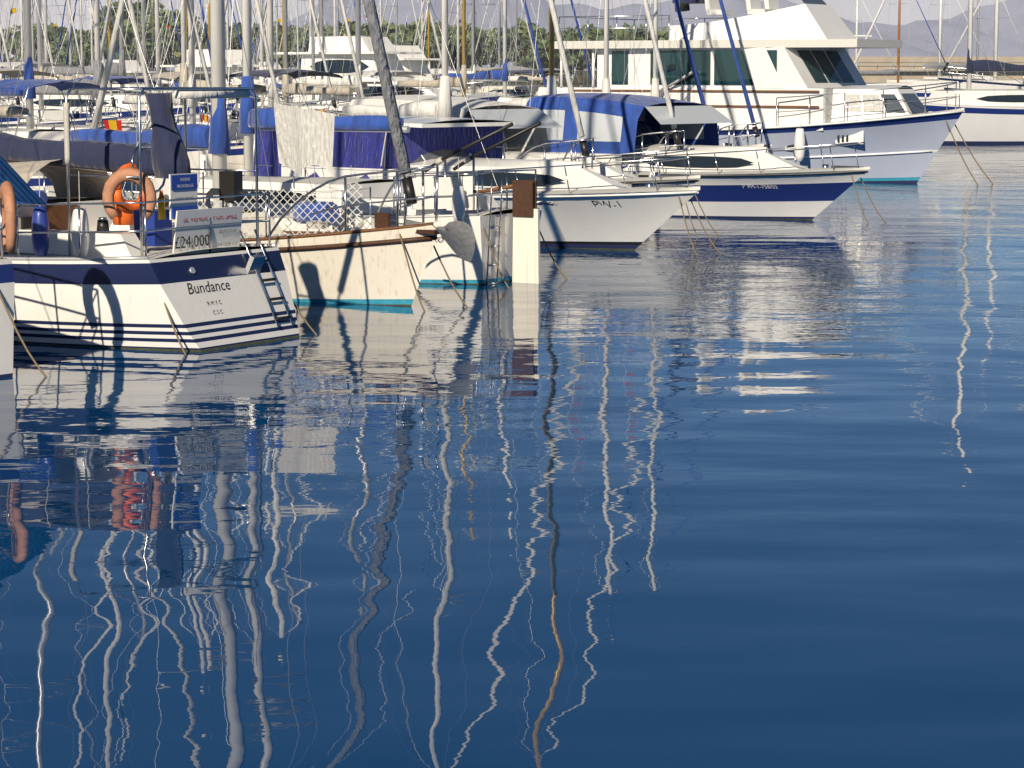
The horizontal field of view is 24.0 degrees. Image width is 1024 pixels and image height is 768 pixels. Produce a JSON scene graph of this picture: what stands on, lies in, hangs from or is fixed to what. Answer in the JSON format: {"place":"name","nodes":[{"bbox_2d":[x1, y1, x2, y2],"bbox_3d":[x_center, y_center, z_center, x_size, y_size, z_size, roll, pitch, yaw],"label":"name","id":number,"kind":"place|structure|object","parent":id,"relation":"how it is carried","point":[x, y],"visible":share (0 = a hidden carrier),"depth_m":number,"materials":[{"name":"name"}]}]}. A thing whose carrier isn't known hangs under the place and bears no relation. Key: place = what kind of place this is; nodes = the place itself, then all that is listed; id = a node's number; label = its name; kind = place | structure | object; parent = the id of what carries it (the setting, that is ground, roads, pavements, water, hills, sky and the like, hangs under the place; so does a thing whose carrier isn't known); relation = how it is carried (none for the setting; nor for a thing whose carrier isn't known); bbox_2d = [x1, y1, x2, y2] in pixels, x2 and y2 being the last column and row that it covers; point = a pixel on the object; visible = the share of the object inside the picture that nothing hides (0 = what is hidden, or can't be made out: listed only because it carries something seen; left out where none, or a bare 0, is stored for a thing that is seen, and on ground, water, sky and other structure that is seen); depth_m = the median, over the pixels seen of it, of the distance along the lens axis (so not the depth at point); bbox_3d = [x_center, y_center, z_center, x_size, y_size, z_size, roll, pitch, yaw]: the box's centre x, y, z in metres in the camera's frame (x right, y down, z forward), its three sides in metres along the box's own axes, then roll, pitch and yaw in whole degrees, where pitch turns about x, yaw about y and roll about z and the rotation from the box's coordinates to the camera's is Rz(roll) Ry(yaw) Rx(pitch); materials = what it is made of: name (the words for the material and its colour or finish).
{"place":"outdoors","nodes":[
{"label":"outdoors","id":0,"kind":"place"},
{"bbox_2d":[102,119,121,130],"bbox_3d":[-7.503,-4.340,45.172,0.402,1.267,0.040,0,7,0],"label":"ensign","id":1,"kind":"object","parent":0,"point":[113,124],"visible":0.26,"depth_m":45.12,"materials":[{"name":"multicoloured fabric"}]},
{"bbox_2d":[2,71,596,86],"bbox_3d":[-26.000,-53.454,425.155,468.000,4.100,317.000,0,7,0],"label":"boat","id":2,"kind":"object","parent":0,"point":[576,78],"depth_m":333.20,"materials":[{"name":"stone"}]},
{"bbox_2d":[1,25,37,78],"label":"pine tree","id":3,"kind":"object","parent":2,"relation":"on","point":[11,31],"visible":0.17,"depth_m":372.91,"materials":[{"name":"green plant"}]},
{"bbox_2d":[6,22,79,62],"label":"pine tree","id":4,"kind":"object","parent":2,"relation":"on","point":[17,36],"visible":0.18,"depth_m":304.36,"materials":[{"name":"green plant"}]},
{"bbox_2d":[36,26,107,66],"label":"pine tree","id":5,"kind":"object","parent":2,"relation":"on","point":[87,47],"visible":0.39,"depth_m":288.67,"materials":[{"name":"green plant"}]},
{"bbox_2d":[100,0,175,35],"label":"pine tree","id":6,"kind":"object","parent":2,"relation":"on","point":[125,15],"visible":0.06,"depth_m":307.40,"materials":[{"name":"green plant"}]},
{"bbox_2d":[124,17,180,84],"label":"pine tree","id":7,"kind":"object","parent":2,"relation":"on","point":[170,59],"visible":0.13,"depth_m":287.10,"materials":[{"name":"green plant"}]},
{"bbox_2d":[102,17,207,86],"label":"pine tree","id":8,"kind":"object","parent":2,"relation":"on","point":[150,47],"visible":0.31,"depth_m":283.90,"materials":[{"name":"green plant"}]},
{"bbox_2d":[136,5,180,18],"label":"pine tree","id":9,"kind":"object","parent":2,"relation":"on","point":[167,11],"depth_m":326.92,"materials":[{"name":"green plant"}]},
{"bbox_2d":[124,16,207,86],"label":"pine tree","id":10,"kind":"object","parent":2,"relation":"on","point":[151,26],"visible":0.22,"depth_m":287.25,"materials":[{"name":"green plant"}]},
{"bbox_2d":[205,25,278,60],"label":"pine tree","id":11,"kind":"object","parent":2,"relation":"on","point":[236,38],"visible":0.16,"depth_m":294.84,"materials":[{"name":"green plant"}]},
{"bbox_2d":[225,22,290,48],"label":"pine tree","id":12,"kind":"object","parent":2,"relation":"on","point":[254,33],"visible":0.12,"depth_m":295.46,"materials":[{"name":"green plant"}]},
{"bbox_2d":[252,24,308,67],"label":"pine tree","id":13,"kind":"object","parent":2,"relation":"on","point":[289,47],"visible":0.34,"depth_m":290.91,"materials":[{"name":"green plant"}]},
{"bbox_2d":[275,22,343,69],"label":"pine tree","id":14,"kind":"object","parent":2,"relation":"on","point":[295,60],"visible":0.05,"depth_m":295.74,"materials":[{"name":"green plant"}]},
{"bbox_2d":[339,19,399,44],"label":"pine tree","id":15,"kind":"object","parent":2,"relation":"on","point":[364,31],"visible":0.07,"depth_m":283.17,"materials":[{"name":"green plant"}]},
{"bbox_2d":[389,21,439,62],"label":"pine tree","id":16,"kind":"object","parent":2,"relation":"on","point":[409,35],"visible":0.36,"depth_m":284.03,"materials":[{"name":"green plant"}]},
{"bbox_2d":[388,33,450,68],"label":"pine tree","id":17,"kind":"object","parent":2,"relation":"on","point":[435,50],"visible":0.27,"depth_m":283.84,"materials":[{"name":"green plant"}]},
{"bbox_2d":[412,19,456,67],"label":"pine tree","id":18,"kind":"object","parent":2,"relation":"on","point":[414,28],"visible":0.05,"depth_m":286.81,"materials":[{"name":"green plant"}]},
{"bbox_2d":[403,22,468,60],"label":"pine tree","id":19,"kind":"object","parent":2,"relation":"on","point":[426,25],"visible":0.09,"depth_m":287.02,"materials":[{"name":"green plant"}]},
{"bbox_2d":[433,19,502,69],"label":"pine tree","id":20,"kind":"object","parent":2,"relation":"on","point":[479,51],"visible":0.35,"depth_m":287.38,"materials":[{"name":"green plant"}]},
{"bbox_2d":[497,27,554,67],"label":"pine tree","id":21,"kind":"object","parent":2,"relation":"on","point":[510,56],"visible":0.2,"depth_m":347.94,"materials":[{"name":"green plant"}]},
{"bbox_2d":[501,17,589,85],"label":"pine tree","id":22,"kind":"object","parent":2,"relation":"on","point":[573,58],"visible":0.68,"depth_m":283.92,"materials":[{"name":"green plant"}]},
{"bbox_2d":[519,30,589,84],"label":"pine tree","id":23,"kind":"object","parent":2,"relation":"on","point":[563,34],"visible":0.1,"depth_m":307.76,"materials":[{"name":"green plant"}]},
{"bbox_2d":[561,26,596,82],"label":"pine tree","id":24,"kind":"object","parent":2,"relation":"on","point":[574,32],"visible":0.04,"depth_m":330.14,"materials":[{"name":"green plant"}]},
{"bbox_2d":[567,22,644,63],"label":"pine tree","id":25,"kind":"object","parent":2,"relation":"on","point":[622,36],"visible":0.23,"depth_m":285.75,"materials":[{"name":"green plant"}]},
{"bbox_2d":[615,24,646,40],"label":"pine tree","id":26,"kind":"object","parent":2,"relation":"on","point":[638,31],"visible":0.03,"depth_m":331.45,"materials":[{"name":"green plant"}]},
{"bbox_2d":[638,24,669,39],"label":"pine tree","id":27,"kind":"object","parent":2,"relation":"on","point":[665,35],"visible":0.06,"depth_m":336.46,"materials":[{"name":"green plant"}]},
{"bbox_2d":[0,144,1023,767],"bbox_3d":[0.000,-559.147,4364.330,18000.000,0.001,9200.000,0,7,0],"label":"water","id":28,"kind":"structure","parent":0,"point":[750,494],"depth_m":16.42,"materials":[{"name":"blue liquid"}]},
{"bbox_2d":[0,20,21,123],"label":"sailboat","id":29,"kind":"object","parent":28,"relation":"on","point":[11,120],"visible":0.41,"depth_m":90.16,"materials":[{"name":"white"}]},
{"bbox_2d":[0,156,46,377],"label":"sailboat","id":30,"kind":"object","parent":28,"relation":"on","point":[14,186],"visible":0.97,"depth_m":24.19,"materials":[{"name":"white plastic"}]},
{"bbox_2d":[1,0,50,68],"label":"sailboat","id":31,"kind":"object","parent":28,"relation":"on","point":[21,17],"visible":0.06,"depth_m":196.50,"materials":[{"name":"white"}]},
{"bbox_2d":[0,0,84,98],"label":"sailboat","id":32,"kind":"object","parent":28,"relation":"on","point":[79,55],"visible":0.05,"depth_m":128.77,"materials":[{"name":"white metal"}]},
{"bbox_2d":[1,0,102,104],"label":"sailboat","id":33,"kind":"object","parent":28,"relation":"on","point":[49,77],"visible":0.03,"depth_m":111.84,"materials":[{"name":"white"}]},
{"bbox_2d":[0,0,110,196],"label":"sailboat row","id":34,"kind":"object","parent":28,"relation":"on","point":[18,112],"visible":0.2,"depth_m":49.49,"materials":[{"name":"white"}]},
{"bbox_2d":[0,0,118,124],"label":"sailboat","id":35,"kind":"object","parent":28,"relation":"on","point":[49,116],"visible":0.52,"depth_m":92.13,"materials":[{"name":"white"}]},
{"bbox_2d":[2,0,125,96],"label":"sailboat","id":36,"kind":"object","parent":28,"relation":"on","point":[45,5],"visible":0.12,"depth_m":153.02,"materials":[{"name":"white metal"}]},
{"bbox_2d":[18,0,115,75],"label":"sailboat","id":37,"kind":"object","parent":28,"relation":"on","point":[70,52],"visible":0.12,"depth_m":196.74,"materials":[{"name":"white metal"}]},
{"bbox_2d":[0,0,151,190],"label":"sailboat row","id":38,"kind":"object","parent":28,"relation":"on","point":[29,131],"visible":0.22,"depth_m":56.24,"materials":[{"name":"white"}]},
{"bbox_2d":[56,0,107,75],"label":"sailboat","id":39,"kind":"object","parent":28,"relation":"on","point":[80,11],"visible":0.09,"depth_m":176.16,"materials":[{"name":"white metal"}]},
{"bbox_2d":[59,2,118,75],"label":"sailboat","id":40,"kind":"object","parent":28,"relation":"on","point":[91,30],"visible":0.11,"depth_m":241.10,"materials":[{"name":"white"}]},
{"bbox_2d":[0,0,211,181],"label":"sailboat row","id":41,"kind":"object","parent":28,"relation":"on","point":[193,154],"visible":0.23,"depth_m":60.54,"materials":[{"name":"white"}]},
{"bbox_2d":[0,0,235,128],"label":"sailboat","id":42,"kind":"object","parent":28,"relation":"on","point":[118,69],"visible":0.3,"depth_m":97.07,"materials":[{"name":"white"}]},
{"bbox_2d":[63,0,175,92],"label":"sailboat","id":43,"kind":"object","parent":28,"relation":"on","point":[109,33],"visible":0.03,"depth_m":132.36,"materials":[{"name":"white metal"}]},
{"bbox_2d":[91,59,171,93],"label":"motorboat","id":44,"kind":"object","parent":28,"relation":"on","point":[130,72],"visible":0.08,"depth_m":153.88,"materials":[{"name":"white"}]},
{"bbox_2d":[128,0,180,91],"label":"sailboat","id":45,"kind":"object","parent":28,"relation":"on","point":[143,27],"visible":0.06,"depth_m":174.67,"materials":[{"name":"white metal"}]},
{"bbox_2d":[100,0,210,105],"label":"sailboat","id":46,"kind":"object","parent":28,"relation":"on","point":[157,34],"visible":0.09,"depth_m":109.85,"materials":[{"name":"white metal"}]},
{"bbox_2d":[0,0,316,354],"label":"sailboat","id":47,"kind":"object","parent":28,"relation":"on","point":[98,261],"visible":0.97,"depth_m":26.82,"materials":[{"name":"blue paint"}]},
{"bbox_2d":[138,0,178,90],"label":"sailboat","id":48,"kind":"object","parent":28,"relation":"on","point":[164,81],"visible":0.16,"depth_m":198.21,"materials":[{"name":"white"}]},
{"bbox_2d":[58,0,279,171],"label":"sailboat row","id":49,"kind":"object","parent":28,"relation":"on","point":[236,156],"visible":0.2,"depth_m":65.11,"materials":[{"name":"white"}]},
{"bbox_2d":[160,0,205,91],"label":"sailboat","id":50,"kind":"object","parent":28,"relation":"on","point":[180,32],"visible":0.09,"depth_m":243.08,"materials":[{"name":"white metal"}]},
{"bbox_2d":[199,154,207,177],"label":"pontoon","id":51,"kind":"object","parent":28,"relation":"on","point":[202,157],"visible":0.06,"depth_m":52.53,"materials":[{"name":"plastic"}]},
{"bbox_2d":[167,0,241,92],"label":"sailboat","id":52,"kind":"object","parent":28,"relation":"on","point":[235,24],"visible":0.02,"depth_m":151.35,"materials":[{"name":"white metal"}]},
{"bbox_2d":[161,0,253,86],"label":"sailboat","id":53,"kind":"object","parent":28,"relation":"on","point":[175,85],"visible":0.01,"depth_m":127.86,"materials":[{"name":"white metal"}]},
{"bbox_2d":[86,0,343,145],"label":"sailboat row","id":54,"kind":"object","parent":28,"relation":"on","point":[261,89],"visible":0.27,"depth_m":69.61,"materials":[{"name":"white"}]},
{"bbox_2d":[195,0,256,51],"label":"sailboat","id":55,"kind":"object","parent":28,"relation":"on","point":[227,24],"visible":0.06,"depth_m":243.97,"materials":[{"name":"white metal"}]},
{"bbox_2d":[155,49,317,107],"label":"motorboat","id":56,"kind":"object","parent":28,"relation":"on","point":[234,55],"visible":0.12,"depth_m":111.40,"materials":[{"name":"white"}]},
{"bbox_2d":[6,0,474,311],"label":"sailboat","id":57,"kind":"object","parent":28,"relation":"on","point":[376,259],"visible":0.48,"depth_m":31.55,"materials":[{"name":"beige plastic"}]},
{"bbox_2d":[128,0,364,128],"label":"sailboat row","id":58,"kind":"object","parent":28,"relation":"on","point":[175,75],"visible":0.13,"depth_m":73.70,"materials":[{"name":"white"}]},
{"bbox_2d":[157,0,338,118],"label":"sailboat","id":59,"kind":"object","parent":28,"relation":"on","point":[262,80],"visible":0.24,"depth_m":94.16,"materials":[{"name":"white"}]},
{"bbox_2d":[251,0,301,98],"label":"sailboat","id":60,"kind":"object","parent":28,"relation":"on","point":[279,85],"visible":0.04,"depth_m":151.37,"materials":[{"name":"white metal"}]},
{"bbox_2d":[201,0,357,118],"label":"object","id":61,"kind":"object","parent":28,"relation":"on","point":[312,90],"visible":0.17,"depth_m":79.12,"materials":[{"name":"white plastic"}]},
{"bbox_2d":[252,0,306,93],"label":"sailboat","id":62,"kind":"object","parent":28,"relation":"on","point":[276,25],"visible":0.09,"depth_m":174.07,"materials":[{"name":"white"}]},
{"bbox_2d":[252,0,327,101],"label":"sailboat","id":63,"kind":"object","parent":28,"relation":"on","point":[282,30],"visible":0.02,"depth_m":130.96,"materials":[{"name":"white"}]},
{"bbox_2d":[257,0,365,98],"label":"sailboat","id":64,"kind":"object","parent":28,"relation":"on","point":[309,9],"visible":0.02,"depth_m":151.46,"materials":[{"name":"white metal"}]},
{"bbox_2d":[294,0,361,67],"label":"sailboat","id":65,"kind":"object","parent":28,"relation":"on","point":[335,20],"visible":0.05,"depth_m":195.91,"materials":[{"name":"white"}]},
{"bbox_2d":[91,0,567,287],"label":"sailboat","id":66,"kind":"object","parent":28,"relation":"on","point":[507,244],"visible":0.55,"depth_m":34.92,"materials":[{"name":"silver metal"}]},
{"bbox_2d":[253,0,413,100],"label":"sailboat","id":67,"kind":"object","parent":28,"relation":"on","point":[321,17],"visible":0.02,"depth_m":132.30,"materials":[{"name":"white"}]},
{"bbox_2d":[254,0,413,104],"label":"sailboat","id":68,"kind":"object","parent":28,"relation":"on","point":[364,85],"visible":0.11,"depth_m":109.65,"materials":[{"name":"white"}]},
{"bbox_2d":[315,0,365,35],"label":"sailboat","id":69,"kind":"object","parent":28,"relation":"on","point":[337,13],"visible":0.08,"depth_m":172.52,"materials":[{"name":"white"}]},
{"bbox_2d":[232,0,451,113],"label":"sailboat","id":70,"kind":"object","parent":28,"relation":"on","point":[335,81],"visible":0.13,"depth_m":95.14,"materials":[{"name":"white plastic"}]},
{"bbox_2d":[336,0,425,61],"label":"sailboat","id":71,"kind":"object","parent":28,"relation":"on","point":[380,13],"visible":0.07,"depth_m":199.02,"materials":[{"name":"white"}]},
{"bbox_2d":[274,36,501,104],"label":"motorboat","id":72,"kind":"object","parent":28,"relation":"on","point":[331,45],"visible":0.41,"depth_m":110.34,"materials":[{"name":"white plastic"}]},
{"bbox_2d":[377,0,432,49],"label":"sailboat","id":73,"kind":"object","parent":28,"relation":"on","point":[396,23],"visible":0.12,"depth_m":241.99,"materials":[{"name":"white"}]},
{"bbox_2d":[242,0,594,174],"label":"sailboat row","id":74,"kind":"object","parent":28,"relation":"on","point":[441,106],"visible":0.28,"depth_m":46.52,"materials":[{"name":"white"}]},
{"bbox_2d":[386,0,478,76],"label":"sailboat","id":75,"kind":"object","parent":28,"relation":"on","point":[422,39],"visible":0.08,"depth_m":200.86,"materials":[{"name":"white"}]},
{"bbox_2d":[337,0,546,104],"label":"sailboat","id":76,"kind":"object","parent":28,"relation":"on","point":[454,81],"visible":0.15,"depth_m":95.51,"materials":[{"name":"white"}]},
{"bbox_2d":[394,45,496,95],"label":"motorboat","id":77,"kind":"object","parent":28,"relation":"on","point":[417,65],"visible":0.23,"depth_m":130.27,"materials":[{"name":"white plastic"}]},
{"bbox_2d":[380,0,515,92],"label":"sailboat","id":78,"kind":"object","parent":28,"relation":"on","point":[434,70],"visible":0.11,"depth_m":174.45,"materials":[{"name":"white plastic"}]},
{"bbox_2d":[413,0,541,95],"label":"sailboat","id":79,"kind":"object","parent":28,"relation":"on","point":[458,58],"visible":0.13,"depth_m":152.52,"materials":[{"name":"white"}]},
{"bbox_2d":[253,116,720,255],"bbox_3d":[-0.575,-3.575,43.560,10.993,2.478,3.602,7,10,43],"label":"sailboat","id":80,"kind":"object","parent":28,"relation":"on","point":[580,205],"visible":0.5,"depth_m":41.95,"materials":[{"name":"white plastic"}]},
{"bbox_2d":[418,0,574,96],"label":"sailboat","id":81,"kind":"object","parent":28,"relation":"on","point":[519,78],"visible":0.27,"depth_m":129.24,"materials":[{"name":"white"}]},
{"bbox_2d":[454,0,542,85],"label":"sailboat","id":82,"kind":"object","parent":28,"relation":"on","point":[499,34],"visible":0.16,"depth_m":198.53,"materials":[{"name":"white"}]},
{"bbox_2d":[408,0,594,101],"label":"sailboat","id":83,"kind":"object","parent":28,"relation":"on","point":[488,75],"visible":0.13,"depth_m":110.29,"materials":[{"name":"white"}]},
{"bbox_2d":[467,0,557,85],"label":"sailboat","id":84,"kind":"object","parent":28,"relation":"on","point":[536,79],"visible":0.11,"depth_m":175.29,"materials":[{"name":"white"}]},
{"bbox_2d":[434,0,596,95],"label":"sailboat","id":85,"kind":"object","parent":28,"relation":"on","point":[510,89],"visible":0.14,"depth_m":153.58,"materials":[{"name":"white plastic"}]},
{"bbox_2d":[349,95,719,237],"bbox_3d":[0.434,-4.246,47.393,9.190,2.829,3.206,7,10,43],"label":"white cruiser","id":86,"kind":"object","parent":28,"relation":"on","point":[522,117],"visible":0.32,"depth_m":47.72,"materials":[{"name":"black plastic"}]},
{"bbox_2d":[420,0,684,167],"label":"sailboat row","id":87,"kind":"object","parent":28,"relation":"on","point":[551,88],"visible":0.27,"depth_m":51.52,"materials":[{"name":"white metal"}]},
{"bbox_2d":[494,0,718,135],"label":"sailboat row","id":88,"kind":"object","parent":28,"relation":"on","point":[606,88],"visible":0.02,"depth_m":60.25,"materials":[{"name":"white metal"}]},
{"bbox_2d":[555,0,763,146],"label":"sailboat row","id":89,"kind":"object","parent":28,"relation":"on","point":[655,91],"visible":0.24,"depth_m":62.69,"materials":[{"name":"white"}]},
{"bbox_2d":[526,93,886,223],"bbox_3d":[3.850,-4.809,51.725,10.092,2.839,3.406,7,10,43],"label":"motorboat","id":90,"kind":"object","parent":28,"relation":"on","point":[746,182],"visible":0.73,"depth_m":50.84,"materials":[{"name":"blue"}]},
{"bbox_2d":[538,0,992,185],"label":"motor yacht","id":91,"kind":"object","parent":28,"relation":"on","point":[805,83],"visible":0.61,"depth_m":66.93,"materials":[{"name":"white plastic"}]},
{"bbox_2d":[847,0,901,78],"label":"sailboat group","id":92,"kind":"object","parent":28,"relation":"on","point":[856,29],"visible":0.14,"depth_m":243.99,"materials":[{"name":"white"}]},
{"bbox_2d":[859,0,952,87],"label":"sailboat group","id":93,"kind":"object","parent":28,"relation":"on","point":[893,71],"visible":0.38,"depth_m":220.64,"materials":[{"name":"white"}]},
{"bbox_2d":[887,0,986,82],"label":"sailboat group","id":94,"kind":"object","parent":28,"relation":"on","point":[920,69],"visible":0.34,"depth_m":243.71,"materials":[{"name":"white"}]},
{"bbox_2d":[851,57,1023,82],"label":"breakwater wall","id":95,"kind":"structure","parent":28,"relation":"on","point":[876,63],"depth_m":327.14,"materials":[{"name":"stone"}]},
{"bbox_2d":[854,0,1023,144],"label":"sailboat group","id":96,"kind":"object","parent":28,"relation":"on","point":[992,116],"visible":0.62,"depth_m":103.36,"materials":[{"name":"white"}]},
{"bbox_2d":[882,0,1022,102],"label":"sailboat group","id":97,"kind":"object","parent":28,"relation":"on","point":[920,94],"visible":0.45,"depth_m":164.66,"materials":[{"name":"white"}]},
{"bbox_2d":[904,0,1023,82],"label":"sailboat group","id":98,"kind":"object","parent":28,"relation":"on","point":[977,58],"visible":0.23,"depth_m":266.27,"materials":[{"name":"white"}]},
{"bbox_2d":[938,0,1023,88],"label":"sailboat","id":99,"kind":"object","parent":28,"relation":"on","point":[982,84],"visible":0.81,"depth_m":126.27,"materials":[{"name":"paint"}]},
{"bbox_2d":[0,0,1023,70],"bbox_3d":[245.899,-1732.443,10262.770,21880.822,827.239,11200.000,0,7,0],"label":"mountain ridge","id":100,"kind":"structure","parent":0,"point":[911,13],"depth_m":6558.71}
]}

